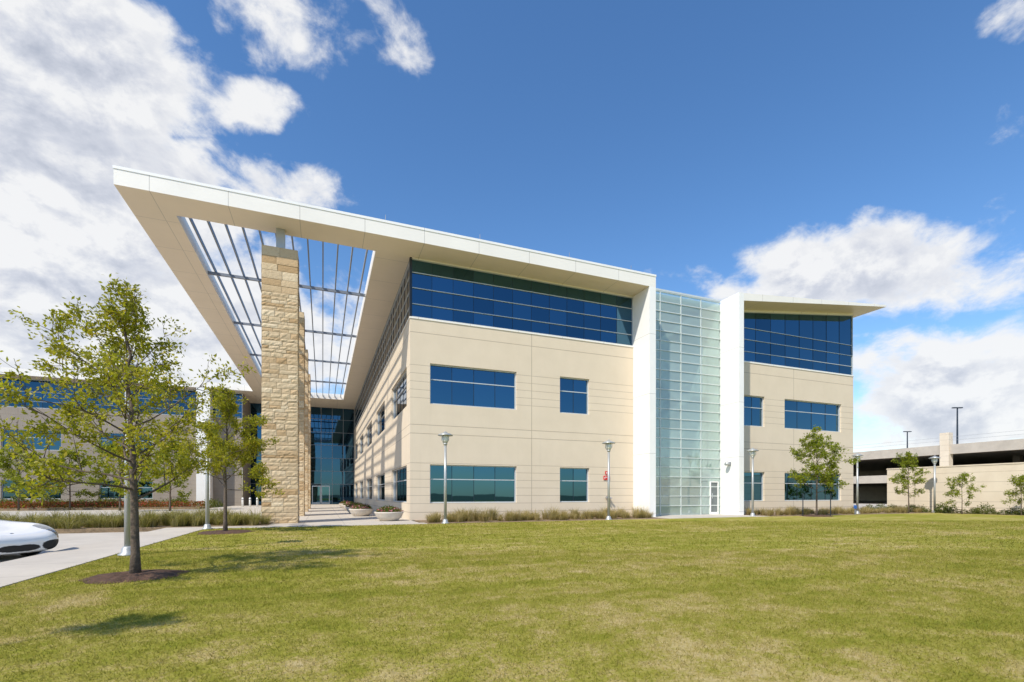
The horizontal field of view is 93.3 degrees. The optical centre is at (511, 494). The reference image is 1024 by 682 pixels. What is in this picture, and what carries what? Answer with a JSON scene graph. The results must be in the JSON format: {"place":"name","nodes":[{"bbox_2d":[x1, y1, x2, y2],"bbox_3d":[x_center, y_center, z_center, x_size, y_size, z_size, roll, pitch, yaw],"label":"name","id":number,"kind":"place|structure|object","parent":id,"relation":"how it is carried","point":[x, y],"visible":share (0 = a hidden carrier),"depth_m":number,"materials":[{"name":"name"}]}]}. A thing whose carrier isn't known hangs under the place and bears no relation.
{"place":"outdoors","nodes":[
{"label":"outdoors","id":0,"kind":"place"},
{"bbox_2d":[0,508,23,521],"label":"ornamental grass","id":1,"kind":"object","parent":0,"point":[13,519],"depth_m":16.16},
{"bbox_2d":[20,510,46,523],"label":"ornamental grass","id":2,"kind":"object","parent":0,"point":[33,519],"depth_m":15.74,"materials":[{"name":"plant"}]},
{"bbox_2d":[46,517,67,528],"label":"ornamental grass","id":3,"kind":"object","parent":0,"point":[55,524],"depth_m":16.00,"materials":[{"name":"plant"}]},
{"bbox_2d":[54,513,77,527],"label":"ornamental grass","id":4,"kind":"object","parent":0,"point":[61,518],"depth_m":16.50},
{"bbox_2d":[53,509,80,521],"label":"ornamental grass","id":5,"kind":"object","parent":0,"point":[68,513],"depth_m":17.01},
{"bbox_2d":[55,517,79,528],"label":"ornamental grass","id":6,"kind":"object","parent":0,"point":[68,524],"depth_m":15.93,"materials":[{"name":"plant"}]},
{"bbox_2d":[0,527,202,587],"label":"sidewalk","id":7,"kind":"structure","parent":0,"point":[14,571],"depth_m":8.80,"materials":[{"name":"concrete"}]},
{"bbox_2d":[0,507,218,561],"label":"road","id":8,"kind":"structure","parent":0,"point":[68,540],"depth_m":15.04,"materials":[{"name":"concrete"}]},
{"bbox_2d":[0,520,58,555],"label":"parked car","id":9,"kind":"object","parent":8,"relation":"on","point":[24,538],"visible":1,"depth_m":9.50,"materials":[{"name":"white paint"}]},
{"bbox_2d":[0,506,212,510],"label":"flower bed","id":10,"kind":"object","parent":8,"relation":"on","point":[74,508],"visible":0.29,"depth_m":40.72,"materials":[{"name":"plant"}]},
{"bbox_2d":[4,495,29,507],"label":"shrub","id":11,"kind":"object","parent":10,"relation":"on","point":[15,499],"visible":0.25,"depth_m":41.53,"materials":[{"name":"green plant"}]},
{"bbox_2d":[0,500,204,508],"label":"flowers","id":12,"kind":"object","parent":10,"relation":"on","point":[34,504],"visible":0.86,"depth_m":41.30,"materials":[{"name":"plant"}]},
{"bbox_2d":[209,498,223,507],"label":"shrub","id":13,"kind":"object","parent":10,"relation":"on","point":[218,503],"visible":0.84,"depth_m":47.21,"materials":[{"name":"green plant"}]},
{"bbox_2d":[81,439,153,510],"bbox_3d":[-29.867,-1.526,36.925,3.631,5.453,3.732,0,0,9],"label":"tree","id":14,"kind":"object","parent":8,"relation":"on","point":[113,489],"visible":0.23,"depth_m":36.24,"materials":[{"name":"green plant"}]},
{"bbox_2d":[140,438,191,510],"bbox_3d":[-25.551,-1.616,35.885,3.321,5.632,3.454,0,0,35],"label":"tree","id":15,"kind":"object","parent":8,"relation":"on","point":[179,482],"visible":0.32,"depth_m":35.91,"materials":[{"name":"green plant"}]},
{"bbox_2d":[107,516,120,527],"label":"ornamental grass","id":16,"kind":"object","parent":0,"point":[114,524],"depth_m":16.60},
{"bbox_2d":[110,515,123,526],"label":"ornamental grass","id":17,"kind":"object","parent":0,"point":[122,523],"depth_m":16.80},
{"bbox_2d":[55,522,270,533],"bbox_3d":[-14.316,1.195,17.728,9.900,0.150,3.300,0,0,-21],"label":"planting bed","id":18,"kind":"object","parent":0,"point":[82,529],"visible":0.29,"depth_m":16.31,"materials":[{"name":"soil"}]},
{"bbox_2d":[40,507,71,519],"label":"ornamental grass","id":19,"kind":"object","parent":18,"relation":"on","point":[54,515],"depth_m":17.07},
{"bbox_2d":[74,520,84,528],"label":"ornamental grass","id":20,"kind":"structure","parent":18,"relation":"on","point":[77,525],"depth_m":16.07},
{"bbox_2d":[72,516,92,527],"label":"ornamental grass","id":21,"kind":"object","parent":18,"relation":"on","point":[88,524],"depth_m":16.55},
{"bbox_2d":[83,515,111,527],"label":"ornamental grass","id":22,"kind":"object","parent":18,"relation":"on","point":[98,524],"depth_m":16.51,"materials":[{"name":"plant"}]},
{"bbox_2d":[100,519,115,527],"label":"ornamental grass","id":23,"kind":"object","parent":18,"relation":"on","point":[105,525],"depth_m":16.52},
{"bbox_2d":[97,507,119,521],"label":"ornamental grass","id":24,"kind":"object","parent":18,"relation":"on","point":[111,515],"depth_m":17.59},
{"bbox_2d":[139,513,163,526],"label":"ornamental grass","id":25,"kind":"object","parent":18,"relation":"on","point":[143,523],"depth_m":16.68,"materials":[{"name":"plant"}]},
{"bbox_2d":[139,510,166,526],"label":"ornamental grass","id":26,"kind":"object","parent":18,"relation":"on","point":[153,524],"depth_m":16.93,"materials":[{"name":"plant"}]},
{"bbox_2d":[157,509,180,525],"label":"ornamental grass","id":27,"kind":"object","parent":18,"relation":"on","point":[165,522],"depth_m":17.64,"materials":[{"name":"plant"}]},
{"bbox_2d":[165,508,193,522],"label":"ornamental grass","id":28,"kind":"object","parent":18,"relation":"on","point":[185,516],"depth_m":17.33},
{"bbox_2d":[191,508,204,521],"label":"ornamental grass","id":29,"kind":"object","parent":18,"relation":"on","point":[199,513],"depth_m":18.19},
{"bbox_2d":[221,511,242,524],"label":"ornamental grass","id":30,"kind":"object","parent":18,"relation":"on","point":[237,517],"depth_m":18.05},
{"bbox_2d":[240,513,252,524],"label":"ornamental grass","id":31,"kind":"object","parent":18,"relation":"on","point":[244,522],"depth_m":18.05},
{"bbox_2d":[239,513,261,524],"bbox_3d":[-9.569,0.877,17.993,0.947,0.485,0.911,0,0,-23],"label":"ornamental grass","id":32,"kind":"object","parent":18,"relation":"on","point":[252,521],"depth_m":17.89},
{"bbox_2d":[245,508,265,523],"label":"ornamental grass","id":33,"kind":"object","parent":18,"relation":"on","point":[257,513],"depth_m":18.59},
{"bbox_2d":[165,512,186,526],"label":"ornamental grass","id":34,"kind":"object","parent":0,"point":[175,523],"depth_m":17.02,"materials":[{"name":"plant"}]},
{"bbox_2d":[178,516,191,526],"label":"ornamental grass","id":35,"kind":"object","parent":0,"point":[183,521],"depth_m":17.19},
{"bbox_2d":[189,514,204,525],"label":"ornamental grass","id":36,"kind":"object","parent":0,"point":[195,522],"depth_m":17.28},
{"bbox_2d":[194,515,213,525],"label":"ornamental grass","id":37,"kind":"object","parent":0,"point":[201,523],"depth_m":17.75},
{"bbox_2d":[212,517,222,524],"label":"ornamental grass","id":38,"kind":"object","parent":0,"point":[217,522],"depth_m":17.91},
{"bbox_2d":[227,514,242,525],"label":"ornamental grass","id":39,"kind":"object","parent":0,"point":[233,520],"depth_m":17.71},
{"bbox_2d":[176,504,426,528],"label":"pavement","id":40,"kind":"structure","parent":0,"point":[326,514],"depth_m":23.41,"materials":[{"name":"concrete"}]},
{"bbox_2d":[0,367,260,505],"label":"office building","id":41,"kind":"structure","parent":40,"relation":"on","point":[196,484],"depth_m":47.20,"materials":[{"name":"beige concrete"}]},
{"bbox_2d":[2,480,60,498],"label":"window","id":42,"kind":"structure","parent":41,"relation":"in","point":[6,495],"depth_m":44.65,"materials":[{"name":"teal glass"}]},
{"bbox_2d":[2,429,60,449],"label":"window","id":43,"kind":"structure","parent":41,"relation":"in","point":[57,445],"depth_m":45.18,"materials":[{"name":"blue glass"}]},
{"bbox_2d":[0,377,242,417],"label":"window","id":44,"kind":"structure","parent":41,"relation":"in","point":[34,383],"depth_m":46.23,"materials":[{"name":"blue glass"}]},
{"bbox_2d":[100,481,152,498],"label":"window","id":45,"kind":"structure","parent":41,"relation":"in","point":[146,488],"depth_m":47.58,"materials":[{"name":"glass"}]},
{"bbox_2d":[100,433,152,450],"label":"window","id":46,"kind":"structure","parent":41,"relation":"in","point":[104,439],"depth_m":47.35,"materials":[{"name":"glass"}]},
{"bbox_2d":[345,502,359,512],"bbox_3d":[-9.715,0.776,30.109,1.273,0.724,1.273,0,0,10],"label":"planter","id":47,"kind":"object","parent":40,"relation":"on","point":[348,507],"visible":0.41,"depth_m":29.77,"materials":[{"name":"concrete"}]},
{"bbox_2d":[349,503,372,515],"bbox_3d":[-8.146,0.776,26.105,1.273,0.724,1.273,0,0,-6],"label":"planter","id":48,"kind":"object","parent":40,"relation":"on","point":[361,509],"visible":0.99,"depth_m":25.72,"materials":[{"name":"concrete"}]},
{"bbox_2d":[374,505,403,520],"bbox_3d":[-5.450,0.776,21.416,1.273,0.724,1.273,0,0,-21],"label":"planter","id":49,"kind":"object","parent":40,"relation":"on","point":[386,513],"visible":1,"depth_m":21.02,"materials":[{"name":"concrete"}]},
{"bbox_2d":[113,165,885,523],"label":"office building","id":50,"kind":"structure","parent":40,"relation":"on","point":[527,379],"depth_m":25.15,"materials":[{"name":"beige concrete"}]},
{"bbox_2d":[312,486,320,503],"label":"door","id":51,"kind":"structure","parent":50,"relation":"in","point":[316,490],"depth_m":59.26,"materials":[{"name":"glass"}]},
{"bbox_2d":[321,486,329,503],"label":"door","id":52,"kind":"structure","parent":50,"relation":"in","point":[325,490],"depth_m":59.64,"materials":[{"name":"glass"}]},
{"bbox_2d":[368,478,371,498],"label":"window","id":53,"kind":"structure","parent":50,"relation":"in","point":[369,480],"depth_m":41.90,"materials":[{"name":"glass"}]},
{"bbox_2d":[368,422,371,445],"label":"window","id":54,"kind":"structure","parent":50,"relation":"in","point":[370,426],"depth_m":41.90,"materials":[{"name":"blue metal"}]},
{"bbox_2d":[378,474,384,500],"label":"window","id":55,"kind":"structure","parent":50,"relation":"in","point":[381,478],"depth_m":34.04,"materials":[{"name":"glass"}]},
{"bbox_2d":[378,403,384,435],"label":"window","id":56,"kind":"structure","parent":50,"relation":"in","point":[381,414],"depth_m":34.07,"materials":[{"name":"glass"}]},
{"bbox_2d":[354,263,408,428],"bbox_3d":[-12.252,-9.425,41.573,0.100,2.650,41.800,0,0,-21],"label":"window","id":57,"kind":"structure","parent":50,"relation":"in","point":[398,317],"depth_m":30.26,"materials":[{"name":"glass"}]},
{"bbox_2d":[393,466,406,502],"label":"window","id":58,"kind":"structure","parent":50,"relation":"in","point":[399,475],"depth_m":25.75,"materials":[{"name":"glass"}]},
{"bbox_2d":[393,370,406,419],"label":"window","id":59,"kind":"structure","parent":50,"relation":"in","point":[400,390],"depth_m":25.75,"materials":[{"name":"glass"}]},
{"bbox_2d":[430,464,515,502],"bbox_3d":[-1.826,-0.520,23.158,4.300,1.780,0.100,0,0,-21],"label":"window","id":60,"kind":"structure","parent":50,"relation":"in","point":[465,483],"depth_m":23.17,"materials":[{"name":"glass"}]},
{"bbox_2d":[430,364,515,409],"bbox_3d":[-1.826,-5.130,23.158,4.300,1.860,0.100,0,0,-21],"label":"window","id":61,"kind":"structure","parent":50,"relation":"in","point":[449,385],"depth_m":23.15,"materials":[{"name":"blue glass"}]},
{"bbox_2d":[410,258,632,345],"bbox_3d":[0.973,-9.425,24.168,12.030,2.650,0.100,0,0,-21],"label":"window","id":62,"kind":"structure","parent":50,"relation":"in","point":[444,292],"depth_m":23.92,"materials":[{"name":"blue glass"}]},
{"bbox_2d":[560,468,587,501],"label":"window","id":63,"kind":"structure","parent":50,"relation":"in","point":[573,481],"depth_m":25.14,"materials":[{"name":"glass"}]},
{"bbox_2d":[560,377,587,414],"bbox_3d":[3.193,-5.130,25.124,1.720,1.860,0.100,0,0,-21],"label":"window","id":64,"kind":"structure","parent":50,"relation":"in","point":[573,391],"depth_m":25.14,"materials":[{"name":"glass"}]},
{"bbox_2d":[709,481,718,513],"bbox_3d":[11.884,0.168,28.381,0.620,1.936,0.155,0,0,-21],"label":"door","id":65,"kind":"structure","parent":50,"relation":"in","point":[713,491],"depth_m":28.41,"materials":[{"name":"white glass"}]},
{"bbox_2d":[744,472,762,500],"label":"window","id":66,"kind":"structure","parent":50,"relation":"in","point":[758,476],"depth_m":29.75,"materials":[{"name":"glass"}]},
{"bbox_2d":[744,395,762,426],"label":"window","id":67,"kind":"structure","parent":50,"relation":"in","point":[753,405],"depth_m":29.71,"materials":[{"name":"glass"}]},
{"bbox_2d":[744,312,852,374],"bbox_3d":[17.873,-10.142,30.789,11.270,4.084,0.100,0,0,-21],"label":"window","id":68,"kind":"structure","parent":50,"relation":"in","point":[818,342],"depth_m":31.11,"materials":[{"name":"blue glass"}]},
{"bbox_2d":[785,473,839,500],"bbox_3d":[19.548,-0.520,31.531,5.230,1.780,0.100,0,0,-21],"label":"window","id":69,"kind":"structure","parent":50,"relation":"in","point":[792,493],"depth_m":31.50,"materials":[{"name":"glass"}]},
{"bbox_2d":[785,399,839,431],"bbox_3d":[19.548,-5.130,31.531,5.230,1.860,0.100,0,0,-21],"label":"window","id":70,"kind":"structure","parent":50,"relation":"in","point":[802,415],"depth_m":31.54,"materials":[{"name":"glass"}]},
{"bbox_2d":[220,495,679,520],"bbox_3d":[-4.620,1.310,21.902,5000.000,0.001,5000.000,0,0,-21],"label":"ground","id":71,"kind":"structure","parent":0,"point":[670,513],"depth_m":34.23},
{"bbox_2d":[0,444,61,509],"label":"tree","id":72,"kind":"object","parent":71,"relation":"on","point":[6,465],"visible":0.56,"depth_m":37.50,"materials":[{"name":"green plant"}]},
{"bbox_2d":[47,447,110,509],"bbox_3d":[-36.600,-1.458,40.475,3.490,5.315,4.304,0,0,25],"label":"tree","id":73,"kind":"object","parent":71,"relation":"on","point":[75,459],"visible":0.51,"depth_m":39.98,"materials":[{"name":"green plant"}]},
{"bbox_2d":[853,430,1023,503],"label":"parking garage","id":74,"kind":"structure","parent":71,"relation":"on","point":[873,466],"depth_m":63.40,"materials":[{"name":"concrete"}]},
{"bbox_2d":[952,407,962,443],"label":"light pole","id":75,"kind":"object","parent":74,"relation":"on","point":[957,424],"visible":0.83,"depth_m":61.94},
{"bbox_2d":[0,513,1023,681],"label":"lawn","id":76,"kind":"structure","parent":0,"point":[930,517],"depth_m":4.65,"materials":[{"name":"plant"}]},
{"bbox_2d":[108,362,147,555],"bbox_3d":[-7.310,-0.710,9.201,0.620,3.720,0.620,0,0,-42],"label":"street lamp","id":77,"kind":"object","parent":76,"relation":"on","point":[125,550],"visible":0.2,"depth_m":9.15,"materials":[{"name":"metal"}]},
{"bbox_2d":[0,273,256,573],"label":"tree","id":78,"kind":"object","parent":76,"relation":"on","point":[124,372],"visible":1,"depth_m":6.60,"materials":[{"name":"green plant"}]},
{"bbox_2d":[78,569,189,583],"bbox_3d":[-5.299,1.113,6.793,1.216,0.067,1.124,0,0,-21],"label":"mulch ring","id":79,"kind":"object","parent":76,"relation":"on","point":[127,576],"visible":0.88,"depth_m":6.59,"materials":[{"name":"soil"}]},
{"bbox_2d":[196,418,217,529],"bbox_3d":[-10.213,-0.710,16.202,0.620,3.720,0.620,0,0,-25],"label":"street lamp","id":80,"kind":"object","parent":76,"relation":"on","point":[207,525],"visible":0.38,"depth_m":16.16,"materials":[{"name":"metal"}]},
{"bbox_2d":[159,383,283,530],"bbox_3d":[-8.920,-1.111,14.796,3.188,4.621,3.187,0,0,-36],"label":"tree","id":81,"kind":"object","parent":76,"relation":"on","point":[227,413],"visible":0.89,"depth_m":14.72,"materials":[{"name":"green plant"}]},
{"bbox_2d":[196,530,251,534],"bbox_3d":[-8.766,1.113,14.831,1.557,0.066,1.684,0,0,-21],"label":"mulch ring","id":82,"kind":"object","parent":76,"relation":"on","point":[222,532],"visible":0.94,"depth_m":14.43,"materials":[{"name":"soil"}]},
{"bbox_2d":[801,515,831,516],"bbox_3d":[16.520,1.113,26.176,1.854,0.067,1.539,0,0,-21],"label":"mulch ring","id":83,"kind":"object","parent":76,"relation":"on","point":[817,515],"visible":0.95,"depth_m":25.77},
{"bbox_2d":[787,425,862,514],"bbox_3d":[16.665,-1.331,26.345,3.074,5.063,3.228,0,0,4],"label":"tree","id":84,"kind":"object","parent":76,"relation":"on","point":[830,472],"visible":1,"depth_m":26.02,"materials":[{"name":"green plant"}]},
{"bbox_2d":[886,462,1023,513],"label":"screen wall","id":85,"kind":"structure","parent":76,"relation":"on","point":[993,478],"depth_m":31.05,"materials":[{"name":"concrete"}]},
{"bbox_2d":[942,473,985,513],"bbox_3d":[26.977,-0.112,28.919,1.737,2.623,1.572,0,0,28],"label":"tree","id":86,"kind":"object","parent":76,"relation":"on","point":[962,476],"visible":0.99,"depth_m":28.96,"materials":[{"name":"green plant"}]},
{"bbox_2d":[1000,474,1023,514],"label":"tree","id":87,"kind":"object","parent":76,"relation":"on","point":[1019,480],"visible":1,"depth_m":27.38,"materials":[{"name":"green plant"}]},
{"bbox_2d":[0,0,1023,494],"label":"sky","id":88,"kind":"structure","parent":0,"point":[859,151],"materials":[{"name":"blue"}]},
{"bbox_2d":[415,516,667,523],"bbox_3d":[1.609,1.221,22.731,11.796,0.150,3.000,0,0,-21],"label":"planting bed","id":89,"kind":"object","parent":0,"point":[503,520],"visible":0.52,"depth_m":21.72,"materials":[{"name":"soil"}]},
{"bbox_2d":[429,512,447,522],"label":"ornamental grass","id":90,"kind":"object","parent":89,"relation":"on","point":[437,518],"depth_m":20.18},
{"bbox_2d":[438,431,452,523],"bbox_3d":[-2.684,-0.710,19.462,0.620,3.720,0.620,0,0,-40],"label":"street lamp","id":91,"kind":"object","parent":89,"relation":"on","point":[445,435],"visible":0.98,"depth_m":19.41,"materials":[{"name":"metal"}]},
{"bbox_2d":[454,513,463,521],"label":"ornamental grass","id":92,"kind":"object","parent":89,"relation":"on","point":[459,519],"depth_m":20.38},
{"bbox_2d":[456,508,470,520],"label":"ornamental grass","id":93,"kind":"object","parent":89,"relation":"on","point":[462,514],"depth_m":20.94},
{"bbox_2d":[467,507,481,520],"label":"ornamental grass","id":94,"kind":"object","parent":89,"relation":"on","point":[474,515],"depth_m":21.32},
{"bbox_2d":[478,508,494,521],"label":"ornamental grass","id":95,"kind":"object","parent":89,"relation":"on","point":[485,518],"depth_m":20.74,"materials":[{"name":"plant"}]},
{"bbox_2d":[489,509,497,519],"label":"ornamental grass","id":96,"kind":"object","parent":89,"relation":"on","point":[492,515],"depth_m":21.77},
{"bbox_2d":[504,510,522,520],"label":"ornamental grass","id":97,"kind":"object","parent":89,"relation":"on","point":[511,514],"depth_m":21.21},
{"bbox_2d":[515,509,524,520],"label":"ornamental grass","id":98,"kind":"object","parent":89,"relation":"on","point":[518,518],"depth_m":21.44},
{"bbox_2d":[540,507,552,519],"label":"ornamental grass","id":99,"kind":"object","parent":89,"relation":"on","point":[545,513],"depth_m":22.52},
{"bbox_2d":[546,505,558,516],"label":"ornamental grass","id":100,"kind":"object","parent":89,"relation":"on","point":[554,513],"depth_m":22.33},
{"bbox_2d":[602,440,614,519],"bbox_3d":[4.481,-0.710,22.402,0.620,3.720,0.620,0,0,-30],"label":"street lamp","id":101,"kind":"object","parent":89,"relation":"on","point":[608,444],"visible":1,"depth_m":22.35,"materials":[{"name":"metal"}]},
{"bbox_2d":[653,514,767,518],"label":"path","id":102,"kind":"structure","parent":0,"point":[692,516],"depth_m":25.58,"materials":[{"name":"concrete"}]},
{"bbox_2d":[747,448,758,515],"bbox_3d":[13.097,-0.710,26.303,0.620,3.720,0.620,0,0,31],"label":"street lamp","id":103,"kind":"object","parent":102,"relation":"on","point":[751,451],"visible":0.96,"depth_m":26.25,"materials":[{"name":"metal"}]},
{"bbox_2d":[744,512,941,515],"bbox_3d":[20.743,1.221,30.227,16.096,0.150,3.000,0,0,-21],"label":"planting bed","id":104,"kind":"object","parent":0,"point":[774,514],"visible":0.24,"depth_m":28.41,"materials":[{"name":"soil"}]},
{"bbox_2d":[771,506,784,514],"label":"ornamental grass","id":105,"kind":"object","parent":104,"relation":"on","point":[778,512],"depth_m":27.20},
{"bbox_2d":[785,505,797,514],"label":"ornamental grass","id":106,"kind":"object","parent":104,"relation":"on","point":[790,511],"depth_m":27.30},
{"bbox_2d":[852,453,863,513],"bbox_3d":[21.151,-0.710,29.603,0.620,3.720,0.620,0,0,-26],"label":"street lamp","id":107,"kind":"object","parent":104,"relation":"on","point":[857,455],"visible":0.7,"depth_m":29.56,"materials":[{"name":"metal"}]},
{"bbox_2d":[889,451,930,512],"bbox_3d":[25.470,-0.820,31.040,2.126,4.041,2.350,0,0,37],"label":"tree","id":108,"kind":"object","parent":104,"relation":"on","point":[905,462],"visible":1,"depth_m":31.08,"materials":[{"name":"green plant"}]},
{"bbox_2d":[929,456,939,512],"bbox_3d":[27.549,-0.710,31.503,0.620,3.720,0.620,0,0,38],"label":"street lamp","id":109,"kind":"object","parent":104,"relation":"on","point":[934,460],"visible":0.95,"depth_m":31.47,"materials":[{"name":"metal"}]},
{"bbox_2d":[853,504,886,511],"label":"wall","id":110,"kind":"structure","parent":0,"point":[864,505],"depth_m":53.86,"materials":[{"name":"concrete"}]},
{"label":"planting bed","id":111,"kind":"structure","parent":0,"visible":0},
{"bbox_2d":[933,501,947,512],"bbox_3d":[27.626,0.818,31.101,0.988,0.845,0.850,0,0,-16],"label":"shrub","id":112,"kind":"object","parent":111,"relation":"on","point":[936,510],"visible":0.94,"depth_m":31.09,"materials":[{"name":"green plant"}]},
{"bbox_2d":[944,505,960,512],"bbox_3d":[27.987,0.940,30.761,0.909,0.596,0.859,0,0,34],"label":"shrub","id":113,"kind":"object","parent":111,"relation":"on","point":[955,510],"visible":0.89,"depth_m":30.61,"materials":[{"name":"green plant"}]},
{"bbox_2d":[966,507,980,513],"bbox_3d":[28.064,0.974,29.353,0.717,0.500,0.678,0,0,31],"label":"shrub","id":114,"kind":"object","parent":111,"relation":"on","point":[975,510],"visible":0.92,"depth_m":29.30,"materials":[{"name":"green plant"}]},
{"bbox_2d":[974,502,994,513],"bbox_3d":[28.637,0.826,29.254,0.803,0.826,0.933,0,0,-17],"label":"shrub","id":115,"kind":"object","parent":111,"relation":"on","point":[984,508],"visible":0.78,"depth_m":29.23,"materials":[{"name":"green plant"}]},
{"bbox_2d":[985,507,996,513],"bbox_3d":[28.573,0.961,28.854,0.650,0.508,0.682,0,0,-11],"label":"shrub","id":116,"kind":"object","parent":111,"relation":"on","point":[993,509],"visible":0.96,"depth_m":28.73,"materials":[{"name":"green plant"}]},
{"bbox_2d":[997,509,1012,514],"bbox_3d":[28.847,1.015,28.335,0.759,0.383,0.718,0,0,-38],"label":"shrub","id":117,"kind":"object","parent":111,"relation":"on","point":[1004,510],"visible":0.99,"depth_m":28.27,"materials":[{"name":"green plant"}]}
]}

